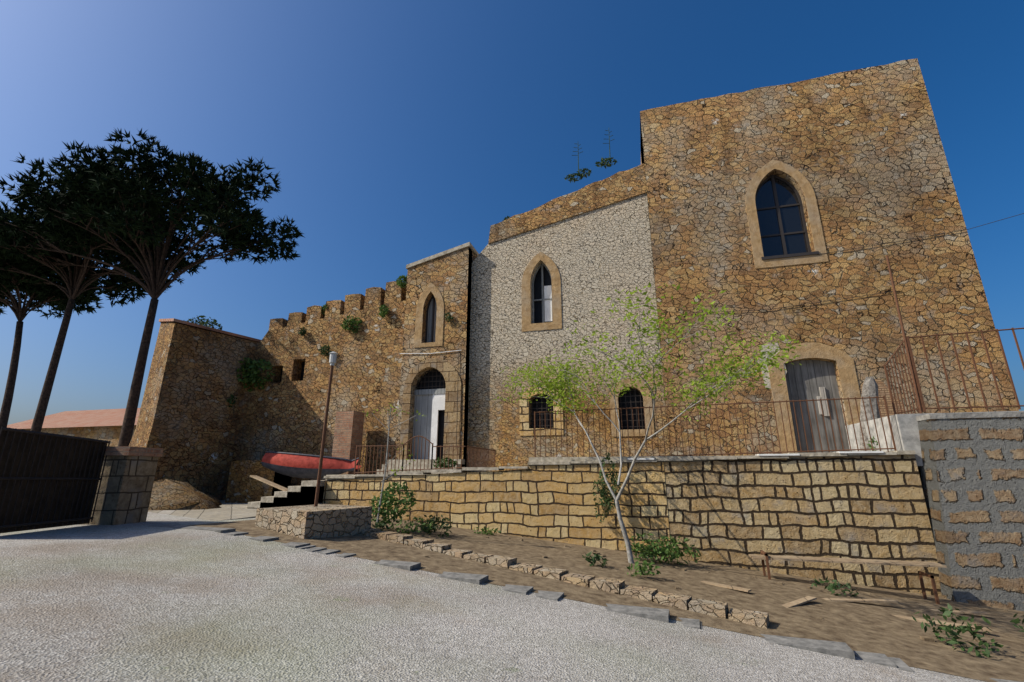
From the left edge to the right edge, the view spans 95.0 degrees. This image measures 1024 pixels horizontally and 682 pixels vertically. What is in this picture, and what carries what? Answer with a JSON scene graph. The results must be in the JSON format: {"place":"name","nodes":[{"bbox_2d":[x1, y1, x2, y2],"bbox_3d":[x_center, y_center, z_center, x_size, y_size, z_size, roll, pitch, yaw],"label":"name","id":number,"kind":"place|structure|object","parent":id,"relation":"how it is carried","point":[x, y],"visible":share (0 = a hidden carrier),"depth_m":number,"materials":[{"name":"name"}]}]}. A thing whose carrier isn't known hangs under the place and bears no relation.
{"place":"outdoors","nodes":[
{"label":"outdoors","id":0,"kind":"place"},
{"bbox_2d":[0,253,97,426],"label":"stone pine","id":1,"kind":"object","parent":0,"point":[43,291],"depth_m":24.48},
{"bbox_2d":[0,187,192,431],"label":"stone pine","id":2,"kind":"object","parent":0,"point":[77,234],"depth_m":22.95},
{"bbox_2d":[0,129,303,445],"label":"stone pine","id":3,"kind":"object","parent":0,"point":[112,177],"depth_m":20.87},
{"bbox_2d":[314,365,333,506],"bbox_3d":[-3.953,2.001,9.852,0.105,3.031,0.070,-4,-16,15],"label":"lamp post","id":4,"kind":"object","parent":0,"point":[323,442],"visible":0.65,"depth_m":9.81,"materials":[{"name":"metal"}]},
{"bbox_2d":[329,352,337,365],"bbox_3d":[-3.931,0.390,10.294,0.190,0.310,0.200,-4,-16,15],"label":"lamp","id":5,"kind":"object","parent":4,"relation":"on","point":[332,358],"visible":1,"depth_m":10.24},
{"bbox_2d":[332,411,364,474],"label":"brick pier","id":6,"kind":"structure","parent":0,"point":[348,433],"depth_m":15.55,"materials":[{"name":"brick"}]},
{"bbox_2d":[377,459,464,474],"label":"gate steps","id":7,"kind":"structure","parent":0,"point":[427,466],"depth_m":14.58,"materials":[{"name":"stone"}]},
{"bbox_2d":[396,247,476,472],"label":"wall","id":8,"kind":"structure","parent":0,"point":[448,276],"depth_m":16.34,"materials":[{"name":"stone"}]},
{"bbox_2d":[412,370,445,458],"bbox_3d":[-2.714,2.453,15.906,1.270,3.060,0.140,-4,-16,15],"label":"door","id":9,"kind":"structure","parent":8,"relation":"attached to","point":[422,424],"depth_m":15.84,"materials":[{"name":"wood"}]},
{"bbox_2d":[415,369,444,389],"bbox_3d":[-2.732,1.307,16.155,1.270,0.720,0.029,-4,-16,15],"label":"window grille","id":10,"kind":"object","parent":9,"relation":"attached to","point":[432,381],"visible":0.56,"depth_m":16.16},
{"bbox_2d":[414,388,445,394],"bbox_3d":[-2.728,1.745,16.048,1.270,0.180,0.130,-4,-16,15],"label":"door lintel","id":11,"kind":"structure","parent":9,"relation":"attached to","point":[429,391],"depth_m":16.01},
{"bbox_2d":[430,394,444,458],"bbox_3d":[-2.407,2.844,15.635,0.595,2.160,0.060,-4,-16,15],"label":"door leaf","id":12,"kind":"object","parent":9,"relation":"attached to","point":[438,402],"depth_m":15.73,"materials":[{"name":"wood"}]},
{"bbox_2d":[414,283,443,347],"bbox_3d":[-2.892,-0.940,16.491,1.070,2.370,0.030,-4,-16,15],"label":"window surround","id":13,"kind":"object","parent":8,"relation":"attached to","point":[435,291],"visible":1,"depth_m":16.43,"materials":[{"name":"beige stone"}]},
{"bbox_2d":[425,295,432,342],"bbox_3d":[-2.817,-0.786,16.728,0.520,1.900,0.060,-4,-16,15],"label":"window reveal","id":14,"kind":"object","parent":8,"relation":"attached to","point":[427,319],"visible":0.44,"depth_m":16.78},
{"bbox_2d":[427,299,436,342],"bbox_3d":[-2.810,-0.778,16.756,0.520,1.900,0.001,-4,-16,15],"label":"window glass","id":15,"kind":"object","parent":14,"relation":"in","point":[429,323],"visible":0.46,"depth_m":16.74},
{"bbox_2d":[431,295,434,341],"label":"window frame bars","id":16,"kind":"object","parent":14,"relation":"attached to","point":[432,326],"visible":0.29,"depth_m":16.69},
{"bbox_2d":[400,358,461,458],"bbox_3d":[-2.680,2.199,15.556,2.120,3.360,0.035,-4,-16,15],"label":"door surround","id":17,"kind":"object","parent":8,"relation":"attached to","point":[452,416],"visible":0.95,"depth_m":15.50,"materials":[{"name":"stone"}]},
{"bbox_2d":[406,242,478,269],"bbox_3d":[-2.361,-2.773,18.205,2.470,0.740,2.600,-4,-16,15],"label":"roof coping","id":18,"kind":"object","parent":8,"relation":"on","point":[448,251],"visible":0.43,"depth_m":17.02,"materials":[{"name":"stone"}]},
{"bbox_2d":[463,247,471,472],"bbox_3d":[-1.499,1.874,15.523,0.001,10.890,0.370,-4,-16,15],"label":"drainpipe","id":19,"kind":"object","parent":8,"relation":"attached to","point":[467,370],"depth_m":15.71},
{"bbox_2d":[0,512,986,681],"bbox_3d":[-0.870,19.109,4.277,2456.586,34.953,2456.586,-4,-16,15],"label":"ground","id":20,"kind":"structure","parent":0,"point":[139,602],"depth_m":4.35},
{"bbox_2d":[0,427,110,531],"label":"entrance gate bars","id":21,"kind":"object","parent":20,"relation":"on","point":[22,478],"visible":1,"depth_m":7.61,"materials":[{"name":"metal"}]},
{"bbox_2d":[0,427,106,532],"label":"gate","id":22,"kind":"structure","parent":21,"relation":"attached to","point":[14,471],"depth_m":7.59,"materials":[{"name":"metal"}]},
{"bbox_2d":[24,425,135,445],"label":"distant house walls","id":23,"kind":"structure","parent":20,"relation":"on","point":[111,434],"depth_m":38.52,"materials":[{"name":"paint"}]},
{"bbox_2d":[7,408,140,428],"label":"roof","id":24,"kind":"structure","parent":23,"relation":"on","point":[103,417],"depth_m":41.83,"materials":[{"name":"tile"}]},
{"bbox_2d":[78,456,158,524],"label":"entrance pillar","id":25,"kind":"structure","parent":20,"relation":"on","point":[125,491],"depth_m":8.86,"materials":[{"name":"stone"}]},
{"bbox_2d":[104,446,162,456],"bbox_3d":[-7.681,2.199,9.296,1.078,0.170,1.078,-4,-16,15],"label":"pillar cap","id":26,"kind":"object","parent":25,"relation":"on","point":[129,451],"visible":0.64,"depth_m":8.95,"materials":[{"name":"stone"}]},
{"bbox_2d":[129,322,257,499],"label":"stone wall","id":27,"kind":"structure","parent":20,"relation":"on","point":[190,422],"depth_m":16.18,"materials":[{"name":"stone"}]},
{"bbox_2d":[159,318,260,342],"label":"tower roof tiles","id":28,"kind":"object","parent":27,"relation":"on","point":[174,320],"visible":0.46,"depth_m":17.27,"materials":[{"name":"stone"}]},
{"bbox_2d":[185,315,222,331],"bbox_3d":[-11.830,-0.613,17.744,1.743,0.554,1.038,-4,-16,15],"label":"bush","id":29,"kind":"object","parent":28,"relation":"on","point":[203,321],"visible":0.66,"depth_m":17.61,"materials":[{"name":"green plant"}]},
{"bbox_2d":[148,500,256,520],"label":"stone paving","id":30,"kind":"structure","parent":20,"relation":"on","point":[228,511],"depth_m":11.74,"materials":[{"name":"stone"}]},
{"bbox_2d":[148,479,221,509],"bbox_3d":[-10.306,4.733,14.246,5.540,1.091,3.537,-4,-16,15],"label":"rubble mound","id":31,"kind":"object","parent":30,"relation":"on","point":[168,494],"visible":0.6,"depth_m":13.05,"materials":[{"name":"stone"}]},
{"bbox_2d":[225,460,290,502],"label":"pier wall","id":32,"kind":"structure","parent":30,"relation":"on","point":[243,486],"depth_m":15.36,"materials":[{"name":"stone"}]},
{"bbox_2d":[235,480,324,508],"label":"side steps","id":33,"kind":"structure","parent":30,"relation":"on","point":[304,493],"depth_m":12.78,"materials":[{"name":"stone"}]},
{"bbox_2d":[250,475,322,503],"bbox_3d":[-6.417,4.236,13.321,3.121,0.807,0.222,-8,-17,27],"label":"plank on steps","id":34,"kind":"object","parent":33,"relation":"on","point":[270,483],"visible":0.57,"depth_m":13.64,"materials":[{"name":"brown wood"}]},
{"bbox_2d":[261,453,360,469],"bbox_3d":[-6.531,3.999,15.062,3.368,0.816,0.827,-4,-16,15],"label":"boat","id":35,"kind":"object","parent":20,"relation":"on","point":[297,461],"visible":0.67,"depth_m":14.79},
{"bbox_2d":[261,462,357,478],"bbox_3d":[-6.550,4.115,14.953,3.360,0.535,0.630,-4,-16,15],"label":"boat hull","id":36,"kind":"object","parent":35,"relation":"attached to","point":[307,473],"visible":0.9,"depth_m":14.78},
{"bbox_2d":[265,451,358,461],"bbox_3d":[-6.525,3.710,15.089,3.350,0.352,0.538,-4,-16,15],"label":"boat rim","id":37,"kind":"object","parent":35,"relation":"attached to","point":[311,455],"visible":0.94,"depth_m":14.88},
{"bbox_2d":[255,504,371,538],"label":"stone wall","id":38,"kind":"structure","parent":20,"relation":"on","point":[318,521],"depth_m":8.65,"materials":[{"name":"stone"}]},
{"bbox_2d":[240,281,406,485],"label":"castle curtain wall","id":39,"kind":"structure","parent":20,"relation":"on","point":[287,414],"depth_m":17.37,"materials":[{"name":"stone"}]},
{"bbox_2d":[237,357,274,391],"bbox_3d":[-10.082,1.262,17.996,1.961,1.330,1.100,-4,-16,15],"label":"bush","id":40,"kind":"object","parent":39,"relation":"attached to","point":[254,372],"visible":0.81,"depth_m":17.83,"materials":[{"name":"green plant"}]},
{"bbox_2d":[340,315,361,333],"bbox_3d":[-6.037,-0.643,17.556,0.902,0.760,0.404,-4,-16,15],"label":"bush","id":41,"kind":"object","parent":39,"relation":"attached to","point":[351,321],"visible":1,"depth_m":17.50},
{"bbox_2d":[379,304,388,317],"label":"bush","id":42,"kind":"object","parent":39,"relation":"attached to","point":[382,313],"visible":1,"depth_m":17.23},
{"bbox_2d":[396,275,406,287],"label":"bush","id":43,"kind":"object","parent":39,"relation":"attached to","point":[400,280],"visible":0.91,"depth_m":17.37,"materials":[{"name":"green plant"}]},
{"bbox_2d":[414,515,452,536],"bbox_3d":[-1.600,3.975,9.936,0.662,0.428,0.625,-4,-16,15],"label":"weeds","id":44,"kind":"object","parent":20,"relation":"on","point":[434,524],"visible":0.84,"depth_m":9.96,"materials":[{"name":"green plant"}]},
{"bbox_2d":[474,526,500,534],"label":"weeds","id":45,"kind":"object","parent":20,"relation":"on","point":[486,532],"visible":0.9,"depth_m":10.93,"materials":[{"name":"green plant"}]},
{"bbox_2d":[323,462,670,557],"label":"retaining wall","id":46,"kind":"structure","parent":20,"relation":"on","point":[556,503],"depth_m":11.30,"materials":[{"name":"stone"}]},
{"bbox_2d":[592,452,621,522],"bbox_3d":[2.133,3.344,10.722,0.470,1.560,0.743,12,-19,-36],"label":"climbing plant","id":47,"kind":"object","parent":46,"relation":"on","point":[602,491],"depth_m":10.69,"materials":[{"name":"green plant"}]},
{"bbox_2d":[324,450,915,477],"bbox_3d":[1.576,3.074,11.480,13.908,0.593,0.500,-4,-16,15],"label":"terrace coping","id":48,"kind":"object","parent":46,"relation":"on","point":[465,469],"visible":0.83,"depth_m":10.89,"materials":[{"name":"stone"}]},
{"bbox_2d":[354,445,404,474],"bbox_3d":[-3.639,3.257,12.825,1.479,0.820,0.029,-4,-16,15],"label":"gate railing","id":49,"kind":"object","parent":48,"relation":"on","point":[367,446],"visible":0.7,"depth_m":12.84,"materials":[{"name":"orange metal"}]},
{"bbox_2d":[402,435,432,470],"bbox_3d":[-2.530,3.026,12.574,0.879,0.990,0.029,-4,-16,15],"label":"gate railing","id":50,"kind":"object","parent":48,"relation":"on","point":[416,469],"visible":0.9,"depth_m":12.55,"materials":[{"name":"orange metal"}]},
{"bbox_2d":[433,457,457,467],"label":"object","id":51,"kind":"object","parent":48,"relation":"on","point":[437,462],"visible":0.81,"depth_m":12.52,"materials":[{"name":"green plant"}]},
{"bbox_2d":[431,445,466,469],"bbox_3d":[-1.662,3.083,12.312,0.979,0.680,0.029,-4,-16,15],"label":"gate railing","id":52,"kind":"object","parent":48,"relation":"on","point":[453,446],"visible":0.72,"depth_m":12.30,"materials":[{"name":"orange metal"}]},
{"bbox_2d":[467,445,494,466],"bbox_3d":[-0.870,3.362,13.370,0.029,0.630,2.559,-4,-16,15],"label":"gate railing","id":53,"kind":"object","parent":48,"relation":"on","point":[491,453],"visible":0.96,"depth_m":13.44,"materials":[{"name":"orange metal"}]},
{"bbox_2d":[534,396,896,456],"bbox_3d":[4.294,2.111,10.889,7.729,1.368,0.029,-4,-16,15],"label":"terrace railing","id":54,"kind":"object","parent":48,"relation":"on","point":[801,451],"visible":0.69,"depth_m":10.64,"materials":[{"name":"metal"}]},
{"bbox_2d":[467,193,669,471],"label":"castle wall","id":55,"kind":"structure","parent":20,"relation":"on","point":[598,256],"depth_m":15.46,"materials":[{"name":"stone"}]},
{"bbox_2d":[522,252,561,331],"bbox_3d":[0.991,-1.734,15.984,1.360,2.850,0.030,-4,-16,15],"label":"window surround","id":56,"kind":"object","parent":55,"relation":"attached to","point":[555,323],"visible":1,"depth_m":15.90,"materials":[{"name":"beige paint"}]},
{"bbox_2d":[520,385,563,435],"bbox_3d":[0.923,2.177,14.914,1.400,1.620,0.035,-4,-16,15],"label":"window surround","id":57,"kind":"object","parent":55,"relation":"attached to","point":[525,430],"visible":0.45,"depth_m":14.84,"materials":[{"name":"stone"}]},
{"bbox_2d":[532,264,551,323],"bbox_3d":[1.068,-1.635,16.247,0.740,2.300,0.060,-4,-16,15],"label":"window frame","id":58,"kind":"object","parent":55,"relation":"attached to","point":[538,268],"visible":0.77,"depth_m":16.34,"materials":[{"name":"grey wood"}]},
{"bbox_2d":[533,263,551,322],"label":"window frame bars","id":59,"kind":"object","parent":58,"relation":"attached to","point":[542,280],"depth_m":16.20,"materials":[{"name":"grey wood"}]},
{"bbox_2d":[544,285,551,321],"bbox_3d":[1.243,-1.290,16.107,0.260,1.300,0.030,-4,-16,15],"label":"window shutter","id":60,"kind":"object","parent":59,"relation":"attached to","point":[548,303],"depth_m":16.09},
{"bbox_2d":[530,395,553,427],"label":"grille window","id":61,"kind":"structure","parent":55,"relation":"attached to","point":[532,414],"depth_m":15.03,"materials":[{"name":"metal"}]},
{"bbox_2d":[534,266,551,322],"bbox_3d":[1.094,-1.610,16.340,0.740,2.300,0.001,-4,-16,15],"label":"dark window","id":62,"kind":"structure","parent":55,"relation":"attached to","point":[538,295],"depth_m":16.41,"materials":[{"name":"black"}]},
{"bbox_2d":[488,163,646,243],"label":"parapet wall","id":63,"kind":"structure","parent":55,"relation":"on","point":[619,186],"depth_m":16.44,"materials":[{"name":"stone"}]},
{"bbox_2d":[565,168,590,182],"bbox_3d":[2.411,-6.098,17.245,1.041,0.426,0.447,-4,-16,15],"label":"parapet bush","id":64,"kind":"object","parent":55,"relation":"on","point":[572,177],"visible":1,"depth_m":17.21,"materials":[{"name":"green plant"}]},
{"bbox_2d":[595,157,616,167],"bbox_3d":[3.404,-6.451,16.984,0.819,0.447,0.513,-13,-20,40],"label":"parapet bush","id":65,"kind":"object","parent":55,"relation":"on","point":[606,163],"visible":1,"depth_m":16.89,"materials":[{"name":"green plant"}]},
{"bbox_2d":[618,387,644,429],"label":"grille window","id":66,"kind":"structure","parent":55,"relation":"attached to","point":[626,414],"depth_m":14.28,"materials":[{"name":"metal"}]},
{"bbox_2d":[610,378,653,436],"bbox_3d":[3.605,1.996,14.205,1.240,1.750,0.030,-4,-16,15],"label":"window surround","id":67,"kind":"object","parent":55,"relation":"attached to","point":[647,400],"visible":0.6,"depth_m":14.14,"materials":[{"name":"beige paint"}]},
{"bbox_2d":[151,525,1019,681],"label":"kerb stones","id":68,"kind":"object","parent":20,"relation":"on","point":[840,649],"visible":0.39,"depth_m":5.60,"materials":[{"name":"stone"}]},
{"bbox_2d":[186,515,1023,681],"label":"dirt strip","id":69,"kind":"object","parent":20,"relation":"on","point":[874,627],"visible":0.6,"depth_m":7.18,"materials":[{"name":"soil"}]},
{"bbox_2d":[371,520,393,530],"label":"weeds","id":70,"kind":"object","parent":69,"relation":"on","point":[376,525],"visible":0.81,"depth_m":9.69,"materials":[{"name":"green plant"}]},
{"bbox_2d":[369,481,416,526],"bbox_3d":[-2.604,3.567,10.242,1.249,0.974,0.839,-4,-16,15],"label":"shrub","id":71,"kind":"object","parent":69,"relation":"on","point":[384,513],"visible":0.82,"depth_m":10.14,"materials":[{"name":"green plant"}]},
{"bbox_2d":[363,403,425,528],"bbox_3d":[-2.645,2.673,10.222,1.383,2.729,1.054,-4,-16,15],"label":"sapling","id":72,"kind":"object","parent":69,"relation":"on","point":[383,481],"depth_m":10.24,"materials":[{"name":"plant"}]},
{"bbox_2d":[391,517,433,533],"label":"weeds","id":73,"kind":"object","parent":69,"relation":"on","point":[407,527],"visible":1,"depth_m":9.80,"materials":[{"name":"green plant"}]},
{"bbox_2d":[361,528,769,628],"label":"planter border stones","id":74,"kind":"object","parent":69,"relation":"on","point":[719,609],"visible":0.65,"depth_m":6.71,"materials":[{"name":"stone"}]},
{"bbox_2d":[581,551,607,566],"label":"weeds","id":75,"kind":"object","parent":69,"relation":"on","point":[597,557],"visible":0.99,"depth_m":8.38,"materials":[{"name":"green plant"}]},
{"bbox_2d":[626,561,660,576],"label":"weeds","id":76,"kind":"object","parent":69,"relation":"on","point":[643,569],"visible":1,"depth_m":7.76,"materials":[{"name":"green plant"}]},
{"bbox_2d":[633,545,663,561],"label":"weeds","id":77,"kind":"object","parent":69,"relation":"on","point":[649,555],"visible":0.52,"depth_m":9.41,"materials":[{"name":"green plant"}]},
{"bbox_2d":[493,282,805,563],"bbox_3d":[2.163,1.911,9.054,6.288,4.716,6.385,-4,-16,15],"label":"young tree","id":78,"kind":"object","parent":69,"relation":"on","point":[563,383],"depth_m":8.14,"materials":[{"name":"plant"}]},
{"bbox_2d":[625,533,687,563],"bbox_3d":[2.881,4.202,9.376,1.257,0.654,0.892,-4,-16,15],"label":"shrub","id":79,"kind":"object","parent":69,"relation":"on","point":[656,551],"visible":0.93,"depth_m":9.36,"materials":[{"name":"green plant"}]},
{"bbox_2d":[657,536,701,564],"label":"weeds","id":80,"kind":"object","parent":69,"relation":"on","point":[690,548],"visible":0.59,"depth_m":9.49,"materials":[{"name":"green plant"}]},
{"bbox_2d":[359,529,1007,641],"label":"loose stones","id":81,"kind":"object","parent":69,"relation":"on","point":[927,638],"visible":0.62,"depth_m":8.37,"materials":[{"name":"stone"}]},
{"bbox_2d":[811,576,859,596],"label":"weeds","id":82,"kind":"object","parent":69,"relation":"on","point":[831,587],"visible":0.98,"depth_m":8.03,"materials":[{"name":"green plant"}]},
{"bbox_2d":[701,581,991,631],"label":"loose planks","id":83,"kind":"object","parent":69,"relation":"on","point":[800,601],"visible":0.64,"depth_m":7.42,"materials":[{"name":"brown wood"}]},
{"bbox_2d":[760,550,939,604],"bbox_3d":[6.167,4.388,8.712,2.644,0.760,0.440,-4,-16,15],"label":"bench frame","id":84,"kind":"object","parent":69,"relation":"on","point":[920,573],"visible":0.76,"depth_m":8.52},
{"bbox_2d":[749,554,946,567],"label":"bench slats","id":85,"kind":"object","parent":84,"relation":"on","point":[855,561],"visible":1,"depth_m":8.70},
{"bbox_2d":[1010,613,1023,631],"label":"weeds","id":86,"kind":"object","parent":69,"relation":"on","point":[1016,621],"visible":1,"depth_m":6.11,"materials":[{"name":"green plant"}]},
{"bbox_2d":[640,58,1018,488],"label":"castle tower","id":87,"kind":"structure","parent":20,"relation":"on","point":[862,151],"depth_m":13.87,"materials":[{"name":"stone"}]},
{"bbox_2d":[760,343,786,388],"bbox_3d":[7.415,0.712,13.322,0.660,1.350,0.012,-4,-16,15],"label":"door surround","id":88,"kind":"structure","parent":87,"relation":"attached to","point":[767,382],"depth_m":13.38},
{"bbox_2d":[756,175,805,254],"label":"window frame bars","id":89,"kind":"object","parent":87,"relation":"attached to","point":[782,233],"visible":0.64,"depth_m":14.62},
{"bbox_2d":[756,177,807,256],"bbox_3d":[8.357,-3.918,14.681,1.380,2.960,0.001,-4,-16,15],"label":"window pane","id":90,"kind":"structure","parent":87,"relation":"in","point":[791,218],"depth_m":14.63,"materials":[{"name":"glass"}]},
{"bbox_2d":[755,174,810,251],"bbox_3d":[8.357,-3.918,14.681,1.380,2.960,0.060,-4,-16,15],"label":"tower window frame","id":91,"kind":"object","parent":90,"relation":"attached to","point":[801,206],"visible":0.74,"depth_m":14.63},
{"bbox_2d":[745,160,827,268],"bbox_3d":[8.272,-3.996,14.382,1.940,3.630,0.030,-4,-16,15],"label":"window surround","id":92,"kind":"object","parent":87,"relation":"attached to","point":[800,178],"visible":1,"depth_m":14.27,"materials":[{"name":"stone"}]},
{"bbox_2d":[761,251,818,259],"bbox_3d":[8.307,-2.498,14.096,1.520,0.090,0.360,-4,-16,15],"label":"window sill","id":93,"kind":"structure","parent":87,"relation":"attached to","point":[790,255],"depth_m":13.92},
{"bbox_2d":[693,291,892,312],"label":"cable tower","id":94,"kind":"structure","parent":87,"relation":"attached to","point":[795,305],"depth_m":13.53,"materials":[{"name":"metal"}]},
{"bbox_2d":[768,342,860,453],"bbox_3d":[8.311,1.556,12.828,2.120,3.140,0.030,-4,-16,15],"label":"door surround","id":95,"kind":"object","parent":87,"relation":"attached to","point":[847,374],"visible":0.77,"depth_m":12.91,"materials":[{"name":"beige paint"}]},
{"bbox_2d":[785,360,848,452],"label":"tower door planks","id":96,"kind":"object","parent":87,"relation":"attached to","point":[806,379],"visible":0.79,"depth_m":13.00,"materials":[{"name":"wood"}]},
{"bbox_2d":[817,387,829,415],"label":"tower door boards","id":97,"kind":"object","parent":96,"relation":"attached to","point":[824,402],"visible":0.89,"depth_m":12.91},
{"bbox_2d":[859,378,903,416],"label":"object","id":98,"kind":"structure","parent":87,"relation":"attached to","point":[883,389],"depth_m":12.38,"materials":[{"name":"stone"}]},
{"bbox_2d":[817,213,1023,254],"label":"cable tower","id":99,"kind":"structure","parent":87,"relation":"attached to","point":[922,237],"depth_m":13.13,"materials":[{"name":"metal"}]},
{"bbox_2d":[918,419,953,599],"bbox_3d":[8.237,3.572,9.082,0.380,4.170,0.480,-4,-16,15],"label":"wall edge","id":100,"kind":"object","parent":20,"relation":"on","point":[934,517],"depth_m":9.20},
{"bbox_2d":[912,603,1003,657],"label":"weeds","id":101,"kind":"object","parent":20,"relation":"on","point":[960,628],"visible":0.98,"depth_m":5.58,"materials":[{"name":"green plant"}]},
{"bbox_2d":[918,417,1023,610],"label":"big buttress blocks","id":102,"kind":"structure","parent":20,"relation":"on","point":[979,464],"depth_m":8.82,"materials":[{"name":"stone"}]},
{"bbox_2d":[886,256,922,413],"bbox_3d":[8.659,-0.089,10.345,0.103,3.901,0.056,-4,-16,15],"label":"pole","id":103,"kind":"object","parent":102,"relation":"on","point":[905,342],"visible":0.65,"depth_m":10.31,"materials":[{"name":"orange metal"}]},
{"bbox_2d":[906,328,1023,411],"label":"platform railing","id":104,"kind":"object","parent":102,"relation":"on","point":[1018,405],"visible":1,"depth_m":9.88,"materials":[{"name":"orange metal"}]},
{"bbox_2d":[916,411,1023,420],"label":"coping","id":105,"kind":"object","parent":102,"relation":"on","point":[970,415],"visible":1,"depth_m":9.18,"materials":[{"name":"concrete"}]},
{"bbox_2d":[0,0,1023,424],"label":"sky","id":106,"kind":"structure","parent":0,"point":[396,133],"materials":[{"name":"blue"}]},
{"bbox_2d":[326,454,913,479],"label":"terrace floor","id":107,"kind":"structure","parent":0,"point":[550,459],"depth_m":11.28,"materials":[{"name":"stone"}]},
{"bbox_2d":[628,451,883,459],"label":"terrace marble slabs","id":108,"kind":"structure","parent":107,"relation":"on","point":[782,454],"depth_m":10.13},
{"bbox_2d":[860,377,880,450],"bbox_3d":[8.750,1.857,11.511,0.571,1.968,0.503,5,-16,-18],"label":"statue","id":109,"kind":"object","parent":107,"relation":"on","point":[870,387],"visible":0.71,"depth_m":11.44,"materials":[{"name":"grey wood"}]},
{"bbox_2d":[664,455,941,596],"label":"retaining wall","id":110,"kind":"structure","parent":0,"point":[733,513],"depth_m":9.80,"materials":[{"name":"stone"}]},
{"bbox_2d":[845,411,1017,466],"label":"wall","id":111,"kind":"structure","parent":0,"point":[905,428],"depth_m":9.98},
{"bbox_2d":[883,339,922,414],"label":"metal gate","id":112,"kind":"structure","parent":111,"relation":"on","point":[889,388],"depth_m":10.13,"materials":[{"name":"orange metal"}]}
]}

